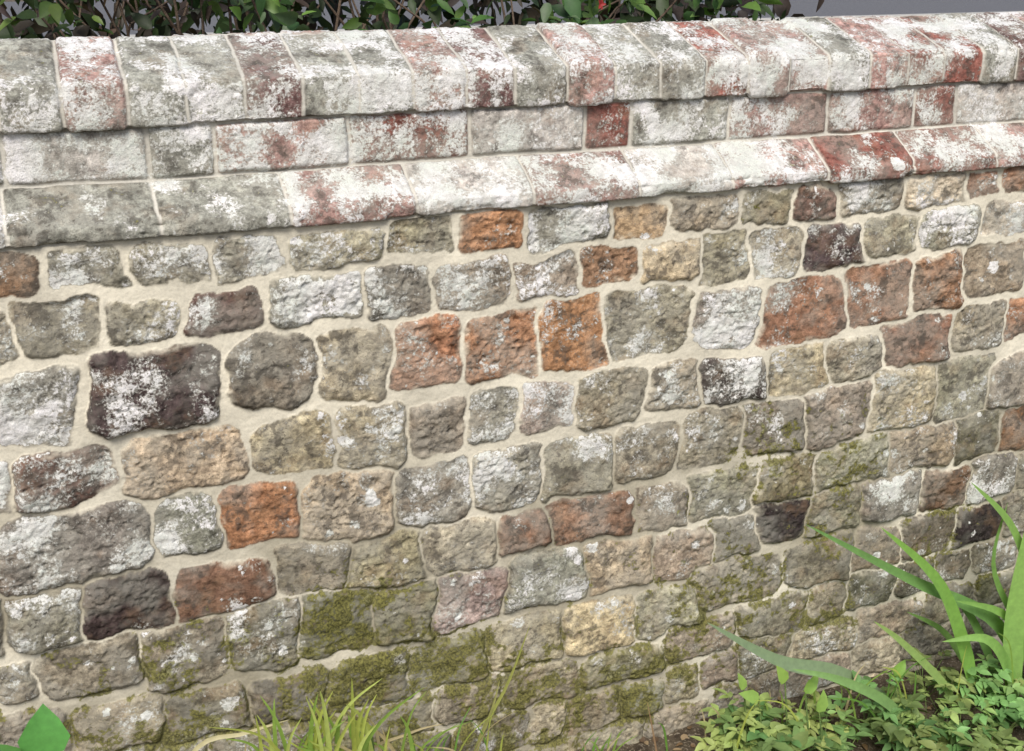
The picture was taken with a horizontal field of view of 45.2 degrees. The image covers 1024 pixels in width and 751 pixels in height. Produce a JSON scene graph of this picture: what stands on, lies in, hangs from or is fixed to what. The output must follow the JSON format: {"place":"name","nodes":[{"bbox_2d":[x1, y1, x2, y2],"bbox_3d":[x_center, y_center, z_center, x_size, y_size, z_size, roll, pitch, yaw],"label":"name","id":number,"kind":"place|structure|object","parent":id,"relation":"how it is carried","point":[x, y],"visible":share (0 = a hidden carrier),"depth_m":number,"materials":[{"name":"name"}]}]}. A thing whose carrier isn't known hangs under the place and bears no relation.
{"place":"outdoors","nodes":[
{"label":"outdoors","id":0,"kind":"place"},
{"bbox_2d":[1,0,1023,37],"bbox_3d":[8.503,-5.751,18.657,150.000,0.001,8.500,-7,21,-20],"label":"road","id":1,"kind":"structure","parent":0,"point":[806,8],"depth_m":15.63,"materials":[{"name":"grey asphalt"}]},
{"bbox_2d":[4,0,1023,750],"bbox_3d":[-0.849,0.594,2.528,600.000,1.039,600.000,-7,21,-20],"label":"ground","id":2,"kind":"structure","parent":0,"point":[674,738],"depth_m":3.20,"materials":[{"name":"soil"}]},
{"bbox_2d":[0,704,69,750],"bbox_3d":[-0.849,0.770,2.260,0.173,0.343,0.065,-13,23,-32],"label":"broad leaf plant","id":3,"kind":"object","parent":2,"relation":"on","point":[45,729],"visible":1,"depth_m":2.24,"materials":[{"name":"green plant"}]},
{"bbox_2d":[0,0,832,39],"bbox_3d":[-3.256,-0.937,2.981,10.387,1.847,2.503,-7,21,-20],"label":"hedge","id":4,"kind":"object","parent":2,"relation":"on","point":[86,16],"visible":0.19,"depth_m":3.35,"materials":[{"name":"green plant"}]},
{"bbox_2d":[598,0,605,9],"bbox_3d":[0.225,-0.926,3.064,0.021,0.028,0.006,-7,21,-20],"label":"red flower","id":5,"kind":"object","parent":4,"relation":"attached to","point":[601,3],"visible":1,"depth_m":3.06,"materials":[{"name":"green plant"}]},
{"bbox_2d":[192,626,656,750],"bbox_3d":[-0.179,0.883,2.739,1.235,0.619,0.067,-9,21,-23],"label":"tall grass stems","id":6,"kind":"object","parent":2,"relation":"on","point":[224,736],"visible":0.94,"depth_m":2.75,"materials":[{"name":"plant"}]},
{"bbox_2d":[0,11,1023,750],"bbox_3d":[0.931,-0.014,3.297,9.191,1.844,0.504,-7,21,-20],"label":"stone wall with brick coping","id":7,"kind":"structure","parent":2,"relation":"on","point":[616,369],"depth_m":2.67,"materials":[{"name":"grey stone"}]},
{"bbox_2d":[7,11,1019,38],"bbox_3d":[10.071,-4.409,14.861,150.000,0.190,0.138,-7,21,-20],"label":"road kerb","id":8,"kind":"structure","parent":2,"relation":"on","point":[758,19],"depth_m":12.15,"materials":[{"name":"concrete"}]},
{"bbox_2d":[210,633,1013,750],"bbox_3d":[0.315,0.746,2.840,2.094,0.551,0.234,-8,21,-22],"label":"grass","id":9,"kind":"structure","parent":2,"relation":"on","point":[315,742],"depth_m":2.49,"materials":[{"name":"green plant"}]},
{"bbox_2d":[348,660,905,750],"bbox_3d":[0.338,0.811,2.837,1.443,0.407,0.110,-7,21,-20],"label":"dock leaf plant","id":10,"kind":"object","parent":2,"relation":"on","point":[751,696],"visible":0.77,"depth_m":2.98,"materials":[{"name":"green plant"}]},
{"bbox_2d":[639,649,1023,750],"bbox_3d":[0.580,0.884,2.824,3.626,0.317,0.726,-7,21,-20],"label":"leaf litter","id":11,"kind":"object","parent":2,"relation":"on","point":[684,736],"visible":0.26,"depth_m":3.12,"materials":[{"name":"brown plant"}]},
{"bbox_2d":[690,647,1023,750],"bbox_3d":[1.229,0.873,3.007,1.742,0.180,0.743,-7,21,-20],"label":"ground cover plants","id":12,"kind":"object","parent":2,"relation":"on","point":[766,734],"visible":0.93,"depth_m":3.03,"materials":[{"name":"green plant"}]},
{"bbox_2d":[708,482,1023,730],"bbox_3d":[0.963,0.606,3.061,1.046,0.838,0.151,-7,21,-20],"label":"sword leaf plant","id":13,"kind":"object","parent":2,"relation":"on","point":[1011,628],"visible":0.83,"depth_m":3.12,"materials":[{"name":"green plant"}]}
]}

